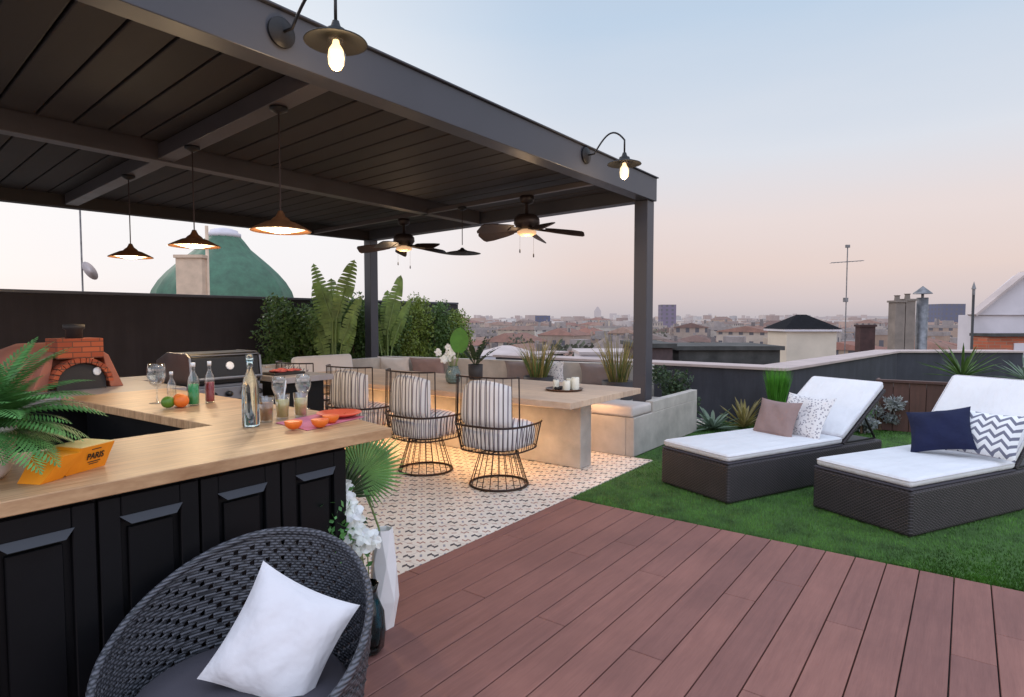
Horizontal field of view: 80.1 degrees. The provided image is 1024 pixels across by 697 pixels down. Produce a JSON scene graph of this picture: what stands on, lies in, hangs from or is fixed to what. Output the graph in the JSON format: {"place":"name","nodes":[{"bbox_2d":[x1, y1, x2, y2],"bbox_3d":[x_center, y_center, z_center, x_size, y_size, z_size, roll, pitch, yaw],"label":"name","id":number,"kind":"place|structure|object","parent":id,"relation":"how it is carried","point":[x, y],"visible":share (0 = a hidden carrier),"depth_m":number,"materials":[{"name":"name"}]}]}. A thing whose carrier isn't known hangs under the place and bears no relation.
{"place":"outdoors","nodes":[
{"label":"outdoors","id":0,"kind":"place"},
{"bbox_2d":[480,345,530,358],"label":"pale roof","id":1,"kind":"structure","parent":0,"point":[504,349],"depth_m":22.65,"materials":[{"name":"white paint"}]},
{"bbox_2d":[0,0,1023,318],"label":"sky","id":2,"kind":"structure","parent":0,"point":[778,137],"materials":[{"name":"blue"}]},
{"bbox_2d":[481,332,546,348],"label":"city house","id":3,"kind":"structure","parent":0,"point":[500,339],"depth_m":143.63,"materials":[{"name":"tile"}]},
{"bbox_2d":[497,321,533,334],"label":"city house","id":4,"kind":"structure","parent":0,"point":[513,328],"depth_m":195.67,"materials":[{"name":"tile"}]},
{"bbox_2d":[345,418,704,577],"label":"tiled floor","id":5,"kind":"structure","parent":0,"point":[428,518],"depth_m":4.82,"materials":[{"name":"tile"}]},
{"bbox_2d":[13,368,332,452],"bbox_3d":[-2.991,0.737,3.839,1.060,0.945,3.700,2,4,37],"label":"counter","id":6,"kind":"object","parent":5,"relation":"on","point":[302,385],"visible":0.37,"depth_m":4.54,"materials":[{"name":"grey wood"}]},
{"bbox_2d":[0,324,122,391],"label":"pizza oven","id":7,"kind":"object","parent":6,"relation":"on","point":[88,358],"visible":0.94,"depth_m":3.87,"materials":[{"name":"brick"}]},
{"bbox_2d":[155,349,262,398],"bbox_3d":[-2.246,0.204,4.542,0.593,0.369,0.540,2,4,37],"label":"gas grill","id":8,"kind":"object","parent":6,"relation":"on","point":[225,371],"visible":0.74,"depth_m":4.37,"materials":[{"name":"metal"}]},
{"bbox_2d":[262,368,304,375],"bbox_3d":[-1.863,0.185,4.955,0.200,0.044,0.280,2,4,37],"label":"serving board","id":9,"kind":"object","parent":6,"relation":"on","point":[279,371],"visible":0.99,"depth_m":4.88,"materials":[{"name":"metal"}]},
{"bbox_2d":[0,388,391,696],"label":"bar counter","id":10,"kind":"object","parent":5,"relation":"on","point":[90,559],"visible":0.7,"depth_m":1.82,"materials":[{"name":"brown wood"}]},
{"bbox_2d":[0,501,99,696],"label":"door","id":11,"kind":"structure","parent":10,"relation":"in","point":[34,588],"depth_m":1.60,"materials":[{"name":"black paint"}]},
{"bbox_2d":[0,337,106,478],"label":"potted fern","id":12,"kind":"object","parent":10,"relation":"on","point":[12,403],"visible":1,"depth_m":1.71,"materials":[{"name":"green plant"}]},
{"bbox_2d":[17,438,113,484],"bbox_3d":[-1.285,0.323,1.763,0.103,0.079,0.239,0,3,10],"label":"yellow carton","id":13,"kind":"object","parent":10,"relation":"on","point":[78,456],"visible":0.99,"depth_m":1.75,"materials":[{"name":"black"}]},
{"bbox_2d":[96,479,201,692],"bbox_3d":[-1.062,0.833,1.813,0.039,0.835,0.273,2,4,37],"label":"door","id":14,"kind":"structure","parent":10,"relation":"in","point":[150,544],"depth_m":1.78,"materials":[{"name":"black paint"}]},
{"bbox_2d":[188,362,199,405],"bbox_3d":[-1.644,0.182,3.141,0.056,0.220,0.056,2,4,37],"label":"liqueur bottle","id":15,"kind":"object","parent":10,"relation":"on","point":[193,392],"visible":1,"depth_m":3.12,"materials":[{"name":"green glass"}]},
{"bbox_2d":[205,361,214,402],"bbox_3d":[-1.609,0.177,3.239,0.048,0.220,0.048,2,4,37],"label":"liqueur bottle","id":16,"kind":"object","parent":10,"relation":"on","point":[209,392],"visible":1,"depth_m":3.22,"materials":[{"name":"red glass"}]},
{"bbox_2d":[198,462,281,648],"bbox_3d":[-0.893,0.822,2.038,0.039,0.835,0.274,2,4,37],"label":"door","id":17,"kind":"structure","parent":10,"relation":"in","point":[241,516],"depth_m":2.01,"materials":[{"name":"black paint"}]},
{"bbox_2d":[241,354,259,427],"bbox_3d":[-1.084,0.173,2.520,0.068,0.300,0.068,2,4,37],"label":"glass bottle","id":18,"kind":"object","parent":10,"relation":"on","point":[250,402],"visible":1,"depth_m":2.50,"materials":[{"name":"clear"}]},
{"bbox_2d":[259,401,273,420],"bbox_3d":[-1.064,0.263,2.635,0.064,0.110,0.064,2,4,37],"label":"tumbler","id":19,"kind":"object","parent":10,"relation":"on","point":[266,410],"visible":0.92,"depth_m":2.62,"materials":[{"name":"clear glass"}]},
{"bbox_2d":[274,380,289,418],"bbox_3d":[-1.026,0.228,2.717,0.064,0.170,0.064,2,4,37],"label":"tumbler","id":20,"kind":"object","parent":10,"relation":"on","point":[282,407],"visible":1,"depth_m":2.70,"materials":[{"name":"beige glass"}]},
{"bbox_2d":[293,393,307,415],"bbox_3d":[-0.962,0.256,2.771,0.064,0.110,0.064,2,4,37],"label":"tumbler","id":21,"kind":"object","parent":10,"relation":"on","point":[300,404],"visible":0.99,"depth_m":2.75,"materials":[{"name":"beige glass"}]},
{"bbox_2d":[279,449,346,651],"bbox_3d":[-0.725,0.811,2.263,0.039,0.835,0.273,2,4,37],"label":"door","id":22,"kind":"structure","parent":10,"relation":"in","point":[313,514],"depth_m":2.25,"materials":[{"name":"black paint"}]},
{"bbox_2d":[277,414,363,430],"bbox_3d":[-0.846,0.314,2.670,0.256,0.003,0.420,1,3,24],"label":"napkin","id":23,"kind":"object","parent":10,"relation":"on","point":[306,425],"visible":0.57,"depth_m":2.65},
{"bbox_2d":[316,409,361,417],"bbox_3d":[-0.780,0.297,2.749,0.200,0.022,0.200,2,4,37],"label":"saucer","id":24,"kind":"object","parent":23,"relation":"on","point":[343,413],"visible":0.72,"depth_m":2.79,"materials":[{"name":"orange ceramic"}]},
{"bbox_2d":[0,289,458,377],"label":"boundary wall","id":25,"kind":"structure","parent":5,"relation":"on","point":[137,332],"depth_m":8.28,"materials":[{"name":"metal"}]},
{"bbox_2d":[249,292,318,364],"bbox_3d":[-3.531,0.048,9.624,0.814,1.840,1.379,2,4,37],"label":"hedge shrub","id":26,"kind":"object","parent":5,"relation":"on","point":[281,347],"visible":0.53,"depth_m":9.38,"materials":[{"name":"green plant"}]},
{"bbox_2d":[275,360,333,409],"bbox_3d":[-2.211,0.601,6.634,0.668,0.937,0.625,2,4,39],"label":"wire chair","id":27,"kind":"object","parent":5,"relation":"on","point":[290,366],"visible":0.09,"depth_m":6.41,"materials":[{"name":"brown metal"}]},
{"bbox_2d":[294,297,347,356],"bbox_3d":[-3.187,0.042,10.067,0.852,1.804,1.246,2,4,37],"label":"hedge shrub","id":28,"kind":"object","parent":5,"relation":"on","point":[309,353],"visible":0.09,"depth_m":9.83,"materials":[{"name":"green plant"}]},
{"bbox_2d":[0,0,658,401],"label":"pergola","id":29,"kind":"object","parent":5,"relation":"on","point":[98,98],"visible":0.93,"depth_m":4.79,"materials":[{"name":"metal"}]},
{"bbox_2d":[107,174,153,258],"bbox_3d":[-3.544,-1.217,5.643,0.370,0.762,0.370,2,4,37],"label":"pendant lamp","id":30,"kind":"object","parent":29,"relation":"hanging from","point":[129,251],"visible":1,"depth_m":5.61,"materials":[{"name":"black metal"}]},
{"bbox_2d":[167,145,220,248],"bbox_3d":[-2.457,-1.165,4.694,0.370,0.772,0.370,2,4,37],"label":"pendant lamp","id":31,"kind":"object","parent":29,"relation":"hanging from","point":[194,239],"visible":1,"depth_m":4.66,"materials":[{"name":"black metal"}]},
{"bbox_2d":[249,104,310,234],"bbox_3d":[-1.460,-1.119,3.825,0.370,0.777,0.370,2,4,37],"label":"pendant lamp","id":32,"kind":"object","parent":29,"relation":"hanging from","point":[280,223],"visible":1,"depth_m":3.79,"materials":[{"name":"black metal"}]},
{"bbox_2d":[267,0,367,70],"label":"wall lamp","id":33,"kind":"object","parent":29,"relation":"attached to","point":[335,41],"visible":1,"depth_m":2.96,"materials":[{"name":"black metal"}]},
{"bbox_2d":[357,218,446,268],"bbox_3d":[-1.393,-1.376,7.995,1.159,0.650,1.201,2,4,37],"label":"ceiling fan","id":34,"kind":"object","parent":29,"relation":"hanging from","point":[402,242],"visible":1,"depth_m":7.94,"materials":[{"name":"brown metal"}]},
{"bbox_2d":[444,206,480,255],"bbox_3d":[-0.586,-1.384,7.171,0.440,0.552,0.440,2,4,37],"label":"pendant lamp","id":35,"kind":"object","parent":29,"relation":"hanging from","point":[461,252],"visible":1,"depth_m":7.15,"materials":[{"name":"black metal"}]},
{"bbox_2d":[477,195,584,257],"bbox_3d":[0.123,-1.303,6.535,1.157,0.650,1.201,2,4,37],"label":"ceiling fan","id":36,"kind":"object","parent":29,"relation":"hanging from","point":[526,224],"visible":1,"depth_m":6.44,"materials":[{"name":"brown metal"}]},
{"bbox_2d":[582,132,641,178],"bbox_3d":[0.914,-1.711,5.435,0.490,0.431,0.315,2,4,37],"label":"wall lamp","id":37,"kind":"object","parent":29,"relation":"attached to","point":[624,162],"visible":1,"depth_m":5.41,"materials":[{"name":"black metal"}]},
{"bbox_2d":[306,260,361,354],"bbox_3d":[-2.843,-0.250,9.697,1.016,2.342,0.274,1,3,12],"label":"banana plant","id":38,"kind":"object","parent":5,"relation":"on","point":[331,306],"visible":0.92,"depth_m":9.68,"materials":[{"name":"plant"}]},
{"bbox_2d":[325,289,382,358],"bbox_3d":[-2.797,-0.062,10.572,0.818,1.989,1.348,2,4,37],"label":"hedge shrub","id":39,"kind":"object","parent":5,"relation":"on","point":[360,340],"visible":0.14,"depth_m":10.54,"materials":[{"name":"green plant"}]},
{"bbox_2d":[325,364,393,453],"bbox_3d":[-1.505,0.627,6.107,0.668,0.937,0.625,2,3,34],"label":"wire chair","id":40,"kind":"object","parent":5,"relation":"on","point":[348,389],"visible":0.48,"depth_m":5.84,"materials":[{"name":"fabric"}]},
{"bbox_2d":[360,275,410,356],"bbox_3d":[-2.261,-0.220,10.860,0.957,2.159,0.357,0,3,-4],"label":"banana plant","id":41,"kind":"object","parent":5,"relation":"on","point":[391,317],"visible":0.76,"depth_m":10.73,"materials":[{"name":"plant"}]},
{"bbox_2d":[357,302,413,357],"bbox_3d":[-2.377,-0.014,11.159,0.819,1.813,1.173,2,4,37],"label":"hedge shrub","id":42,"kind":"object","parent":5,"relation":"on","point":[408,321],"visible":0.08,"depth_m":11.11,"materials":[{"name":"green plant"}]},
{"bbox_2d":[382,291,438,356],"bbox_3d":[-1.969,-0.121,11.674,0.752,1.963,1.316,2,4,37],"label":"hedge shrub","id":43,"kind":"object","parent":5,"relation":"on","point":[417,310],"visible":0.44,"depth_m":11.61,"materials":[{"name":"green plant"}]},
{"bbox_2d":[384,368,462,476],"bbox_3d":[-0.810,0.653,5.588,0.668,0.937,0.625,2,4,40],"label":"wire chair","id":44,"kind":"object","parent":5,"relation":"on","point":[415,417],"visible":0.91,"depth_m":5.36,"materials":[{"name":"fabric"}]},
{"bbox_2d":[412,299,464,357],"bbox_3d":[-1.527,-0.095,12.290,0.821,1.848,1.306,2,4,37],"label":"hedge shrub","id":45,"kind":"object","parent":5,"relation":"on","point":[439,340],"visible":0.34,"depth_m":12.15,"materials":[{"name":"green plant"}]},
{"bbox_2d":[318,368,640,468],"bbox_3d":[-0.777,0.711,6.811,4.150,0.700,1.349,2,4,37],"label":"dining table","id":46,"kind":"object","parent":5,"relation":"on","point":[564,437],"visible":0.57,"depth_m":5.85,"materials":[{"name":"concrete"}]},
{"bbox_2d":[434,327,468,383],"bbox_3d":[-0.650,0.073,6.512,0.360,0.600,0.170,-1,3,-10],"label":"flower vase","id":47,"kind":"object","parent":46,"relation":"on","point":[459,340],"visible":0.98,"depth_m":6.48,"materials":[{"name":"grey glass"}]},
{"bbox_2d":[464,336,499,379],"bbox_3d":[-0.418,0.096,6.998,0.409,0.505,0.663,-2,3,-28],"label":"potted cycad","id":48,"kind":"object","parent":46,"relation":"on","point":[476,369],"visible":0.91,"depth_m":6.91,"materials":[{"name":"green plant"}]},
{"bbox_2d":[262,356,696,456],"bbox_3d":[-0.484,0.611,7.906,5.349,0.790,2.278,1,3,25],"label":"concrete bench","id":49,"kind":"object","parent":5,"relation":"on","point":[631,428],"visible":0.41,"depth_m":6.60,"materials":[{"name":"concrete"}]},
{"bbox_2d":[291,354,352,371],"bbox_3d":[-2.580,0.293,8.347,0.150,0.400,0.920,-10,-4,37],"label":"back cushion","id":50,"kind":"object","parent":49,"relation":"on","point":[320,362],"visible":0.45,"depth_m":8.28,"materials":[{"name":"white fabric"}]},
{"bbox_2d":[377,356,409,370],"bbox_3d":[-1.836,0.285,9.509,0.600,0.330,0.157,1,15,25],"label":"cushion","id":51,"kind":"object","parent":49,"relation":"on","point":[395,363],"visible":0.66,"depth_m":9.42,"materials":[{"name":"white fabric"}]},
{"bbox_2d":[410,358,444,373],"bbox_3d":[-1.278,0.298,9.253,0.620,0.320,0.157,1,15,25],"label":"cushion","id":52,"kind":"object","parent":49,"relation":"on","point":[428,365],"visible":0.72,"depth_m":9.18,"materials":[{"name":"beige fabric"}]},
{"bbox_2d":[505,361,529,378],"bbox_3d":[0.132,0.331,8.605,0.500,0.320,0.157,1,15,25],"label":"cushion","id":53,"kind":"object","parent":49,"relation":"on","point":[517,369],"visible":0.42,"depth_m":8.56,"materials":[{"name":"brown fabric"}]},
{"bbox_2d":[512,334,561,381],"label":"ornamental grass","id":54,"kind":"object","parent":49,"relation":"on","point":[538,370],"depth_m":8.09,"materials":[{"name":"green plant"}]},
{"bbox_2d":[544,361,563,381],"bbox_3d":[0.475,0.339,8.448,0.550,0.360,0.157,1,15,25],"label":"cushion","id":55,"kind":"object","parent":49,"relation":"on","point":[556,371],"visible":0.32,"depth_m":8.32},
{"bbox_2d":[579,363,630,384],"bbox_3d":[1.241,0.356,8.096,0.720,0.320,0.157,1,15,25],"label":"cushion","id":56,"kind":"object","parent":49,"relation":"on","point":[594,374],"visible":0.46,"depth_m":8.11,"materials":[{"name":"brown fabric"}]},
{"bbox_2d":[592,329,654,399],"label":"ornamental grass","id":57,"kind":"object","parent":49,"relation":"on","point":[620,379],"depth_m":7.50,"materials":[{"name":"green plant"}]},
{"bbox_2d":[454,373,541,491],"bbox_3d":[-0.123,0.678,5.100,0.668,0.937,0.625,2,3,33],"label":"wire chair","id":58,"kind":"object","parent":5,"relation":"on","point":[491,424],"visible":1,"depth_m":4.87,"materials":[{"name":"fabric"}]},
{"bbox_2d":[534,321,575,336],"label":"city house","id":59,"kind":"structure","parent":0,"point":[539,329],"depth_m":181.08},
{"bbox_2d":[537,323,591,345],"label":"city house","id":60,"kind":"structure","parent":0,"point":[568,333],"depth_m":152.28,"materials":[{"name":"tile"}]},
{"bbox_2d":[572,348,622,357],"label":"pale roof","id":61,"kind":"structure","parent":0,"point":[584,352],"depth_m":26.37,"materials":[{"name":"white paint"}]},
{"bbox_2d":[620,340,676,360],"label":"neighbour block","id":62,"kind":"structure","parent":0,"point":[662,350],"depth_m":17.03,"materials":[{"name":"grey concrete"}]},
{"bbox_2d":[658,305,675,326],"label":"office tower","id":63,"kind":"structure","parent":0,"point":[667,315],"depth_m":459.37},
{"bbox_2d":[652,365,700,413],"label":"fern shrub","id":64,"kind":"object","parent":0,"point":[674,386],"visible":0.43,"depth_m":7.74,"materials":[{"name":"green plant"}]},
{"bbox_2d":[470,316,883,318],"bbox_3d":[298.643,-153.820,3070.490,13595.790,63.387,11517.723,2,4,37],"label":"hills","id":65,"kind":"structure","parent":0,"point":[870,317],"depth_m":6615.52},
{"bbox_2d":[79,210,97,290],"bbox_3d":[-16.487,1.149,23.998,0.543,14.108,0.673,-2,4,-38],"label":"antenna mast","id":66,"kind":"object","parent":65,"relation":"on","point":[89,269],"visible":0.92,"depth_m":23.80,"materials":[{"name":"metal"}]},
{"bbox_2d":[173,255,207,294],"bbox_3d":[-12.569,2.268,24.143,1.135,11.858,0.520,0,3,0],"label":"chimney","id":67,"kind":"object","parent":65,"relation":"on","point":[191,274],"visible":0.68,"depth_m":23.69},
{"bbox_2d":[887,295,906,349],"bbox_3d":[16.400,2.913,26.178,0.500,10.367,0.600,0,3,0],"label":"chimney","id":68,"kind":"object","parent":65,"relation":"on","point":[896,321],"visible":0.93,"depth_m":25.77,"materials":[{"name":"concrete"}]},
{"bbox_2d":[900,294,917,349],"bbox_3d":[16.833,2.880,26.177,0.500,10.433,0.600,0,3,0],"label":"chimney","id":69,"kind":"object","parent":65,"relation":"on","point":[909,332],"visible":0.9,"depth_m":25.73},
{"bbox_2d":[913,286,932,349],"bbox_3d":[17.483,2.713,26.168,0.737,10.767,0.737,0,3,0],"label":"metal flue","id":70,"kind":"object","parent":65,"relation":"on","point":[921,327],"visible":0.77,"depth_m":25.81,"materials":[{"name":"metal"}]},
{"bbox_2d":[970,283,975,349],"bbox_3d":[19.650,2.613,26.163,0.170,10.967,0.170,0,3,0],"label":"flue pipe","id":71,"kind":"object","parent":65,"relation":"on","point":[973,288],"visible":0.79,"depth_m":25.93,"materials":[{"name":"metal"}]},
{"bbox_2d":[673,321,708,337],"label":"city house","id":72,"kind":"structure","parent":0,"point":[686,330],"depth_m":171.10,"materials":[{"name":"tile"}]},
{"bbox_2d":[680,329,716,341],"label":"city house","id":73,"kind":"structure","parent":0,"point":[699,338],"depth_m":154.85,"materials":[{"name":"tile"}]},
{"bbox_2d":[670,342,784,364],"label":"neighbour roof","id":74,"kind":"structure","parent":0,"point":[739,352],"depth_m":18.03,"materials":[{"name":"grey concrete"}]},
{"bbox_2d":[715,319,767,343],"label":"city house","id":75,"kind":"structure","parent":0,"point":[752,333],"depth_m":146.33,"materials":[{"name":"tile"}]},
{"bbox_2d":[763,366,792,402],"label":"potted grass","id":76,"kind":"object","parent":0,"point":[777,388],"depth_m":7.41,"materials":[{"name":"plant"}]},
{"bbox_2d":[764,315,841,361],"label":"rooftop building","id":77,"kind":"structure","parent":0,"point":[799,337],"depth_m":46.06,"materials":[{"name":"beige paint"}]},
{"bbox_2d":[836,341,886,354],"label":"city house","id":78,"kind":"structure","parent":0,"point":[850,347],"depth_m":106.50,"materials":[{"name":"tile"}]},
{"bbox_2d":[854,324,876,351],"bbox_3d":[19.724,3.176,34.201,0.948,9.040,0.620,0,3,0],"label":"chimney","id":79,"kind":"object","parent":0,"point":[864,337],"visible":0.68,"depth_m":33.78,"materials":[{"name":"brick"}]},
{"bbox_2d":[875,325,950,346],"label":"city house","id":80,"kind":"structure","parent":0,"point":[881,338],"depth_m":151.62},
{"bbox_2d":[914,338,956,349],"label":"city house","id":81,"kind":"structure","parent":0,"point":[931,342],"depth_m":104.17,"materials":[{"name":"tile"}]},
{"bbox_2d":[928,318,957,337],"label":"city house","id":82,"kind":"structure","parent":0,"point":[948,326],"depth_m":196.22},
{"bbox_2d":[928,304,965,322],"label":"building","id":83,"kind":"structure","parent":0,"point":[950,312],"depth_m":419.44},
{"bbox_2d":[919,343,1003,375],"bbox_3d":[6.449,0.158,8.678,1.057,0.539,1.107,0,3,-8],"label":"cycad","id":84,"kind":"object","parent":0,"point":[965,368],"visible":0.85,"depth_m":8.66,"materials":[{"name":"plant"}]},
{"bbox_2d":[957,272,1023,356],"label":"neighboring building","id":85,"kind":"structure","parent":0,"point":[998,318],"depth_m":26.84,"materials":[{"name":"white paint"}]},
{"bbox_2d":[992,355,1023,380],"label":"cycad","id":86,"kind":"object","parent":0,"point":[1020,372],"visible":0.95,"depth_m":8.45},
{"label":"ground","id":87,"kind":"structure","parent":0,"visible":0},
{"bbox_2d":[150,227,293,297],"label":"church dome","id":88,"kind":"structure","parent":87,"relation":"on","point":[238,266],"depth_m":56.52,"materials":[{"name":"green metal"}]},
{"bbox_2d":[550,338,593,355],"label":"city tree","id":89,"kind":"object","parent":87,"relation":"on","point":[566,346],"visible":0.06,"depth_m":74.53,"materials":[{"name":"green plant"}]},
{"bbox_2d":[593,335,629,347],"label":"city house","id":90,"kind":"structure","parent":87,"relation":"on","point":[614,340],"depth_m":122.53,"materials":[{"name":"tile"}]},
{"bbox_2d":[471,314,915,327],"bbox_3d":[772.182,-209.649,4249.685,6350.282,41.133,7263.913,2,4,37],"label":"distant city","id":91,"kind":"object","parent":87,"relation":"on","point":[618,320],"visible":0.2,"depth_m":738.44},
{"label":"terrace slab","id":92,"kind":"structure","parent":87,"relation":"on","visible":0},
{"bbox_2d":[441,308,475,357],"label":"hedge shrub","id":93,"kind":"object","parent":92,"relation":"on","point":[456,316],"visible":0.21,"depth_m":12.75,"materials":[{"name":"green plant"}]},
{"bbox_2d":[493,350,1023,423],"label":"parapet wall","id":94,"kind":"structure","parent":92,"relation":"on","point":[716,386],"depth_m":9.24,"materials":[{"name":"concrete"}]},
{"bbox_2d":[571,404,1023,591],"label":"turf base","id":95,"kind":"object","parent":92,"relation":"on","point":[989,558],"visible":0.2,"depth_m":4.06,"materials":[{"name":"plant"}]},
{"bbox_2d":[694,407,739,431],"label":"agave","id":96,"kind":"object","parent":95,"relation":"on","point":[711,422],"visible":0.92,"depth_m":7.60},
{"bbox_2d":[721,398,760,427],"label":"agave","id":97,"kind":"object","parent":95,"relation":"on","point":[745,419],"visible":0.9,"depth_m":7.73,"materials":[{"name":"green plant"}]},
{"bbox_2d":[662,376,885,503],"bbox_3d":[2.337,0.723,5.362,2.042,0.820,0.720,-2,3,-29],"label":"sun lounger","id":98,"kind":"object","parent":95,"relation":"on","point":[728,467],"visible":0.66,"depth_m":5.01,"materials":[{"name":"fabric"}]},
{"bbox_2d":[753,398,802,436],"bbox_3d":[2.359,0.629,5.438,0.147,0.360,0.420,26,-10,-28],"label":"pillow","id":99,"kind":"object","parent":98,"relation":"on","point":[776,418],"visible":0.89,"depth_m":5.37,"materials":[{"name":"pink fabric"}]},
{"bbox_2d":[787,392,836,438],"bbox_3d":[2.585,0.601,5.402,0.147,0.420,0.500,31,-10,-22],"label":"pillow","id":100,"kind":"object","parent":98,"relation":"on","point":[813,413],"visible":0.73,"depth_m":5.27,"materials":[{"name":"fabric"}]},
{"bbox_2d":[855,417,880,432],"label":"silver shrub","id":101,"kind":"object","parent":95,"relation":"on","point":[864,428],"visible":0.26,"depth_m":7.36,"materials":[{"name":"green plant"}]},
{"bbox_2d":[868,395,907,429],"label":"silver shrub","id":102,"kind":"object","parent":95,"relation":"on","point":[897,404],"visible":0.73,"depth_m":7.51,"materials":[{"name":"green plant"}]},
{"bbox_2d":[876,378,949,431],"bbox_3d":[5.612,0.715,7.378,2.080,0.635,0.657,2,3,31],"label":"wooden planter","id":103,"kind":"object","parent":95,"relation":"on","point":[920,396],"visible":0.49,"depth_m":7.47,"materials":[{"name":"red wood"}]},
{"bbox_2d":[813,375,1023,536],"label":"sun lounger","id":104,"kind":"object","parent":95,"relation":"on","point":[903,490],"visible":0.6,"depth_m":4.25,"materials":[{"name":"wicker"}]},
{"bbox_2d":[906,406,977,451],"bbox_3d":[3.253,0.620,4.626,0.420,0.360,0.157,-13,-41,39],"label":"pillow","id":105,"kind":"object","parent":104,"relation":"on","point":[941,430],"visible":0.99,"depth_m":4.57,"materials":[{"name":"blue fabric"}]},
{"bbox_2d":[945,410,1023,462],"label":"pillow","id":106,"kind":"object","parent":104,"relation":"on","point":[996,436],"visible":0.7,"depth_m":4.37,"materials":[{"name":"fabric"}]},
{"bbox_2d":[845,571,1000,696],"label":"deck subfloor","id":107,"kind":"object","parent":92,"relation":"on","point":[950,642],"depth_m":2.67,"materials":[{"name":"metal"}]},
{"bbox_2d":[363,498,1023,696],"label":"wooden deck","id":108,"kind":"structure","parent":107,"relation":"on","point":[569,597],"depth_m":2.81,"materials":[{"name":"wood"}]},
{"bbox_2d":[85,527,373,696],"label":"woven armchair","id":109,"kind":"object","parent":108,"relation":"on","point":[343,673],"visible":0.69,"depth_m":1.79,"materials":[{"name":"wicker"}]},
{"bbox_2d":[197,561,359,696],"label":"pillow","id":110,"kind":"object","parent":109,"relation":"on","point":[282,636],"visible":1,"depth_m":1.59,"materials":[{"name":"white fabric"}]},
{"bbox_2d":[323,457,385,656],"bbox_3d":[-0.711,0.870,2.450,0.401,0.818,0.427,2,4,37],"label":"orchid vase","id":111,"kind":"object","parent":108,"relation":"on","point":[359,538],"visible":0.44,"depth_m":2.40,"materials":[{"name":"white glass"}]},
{"bbox_2d":[345,438,407,630],"bbox_3d":[-0.663,0.809,2.778,0.399,0.909,0.167,0,3,8],"label":"floor vase","id":112,"kind":"object","parent":108,"relation":"on","point":[384,570],"visible":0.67,"depth_m":2.73,"materials":[{"name":"white ceramic"}]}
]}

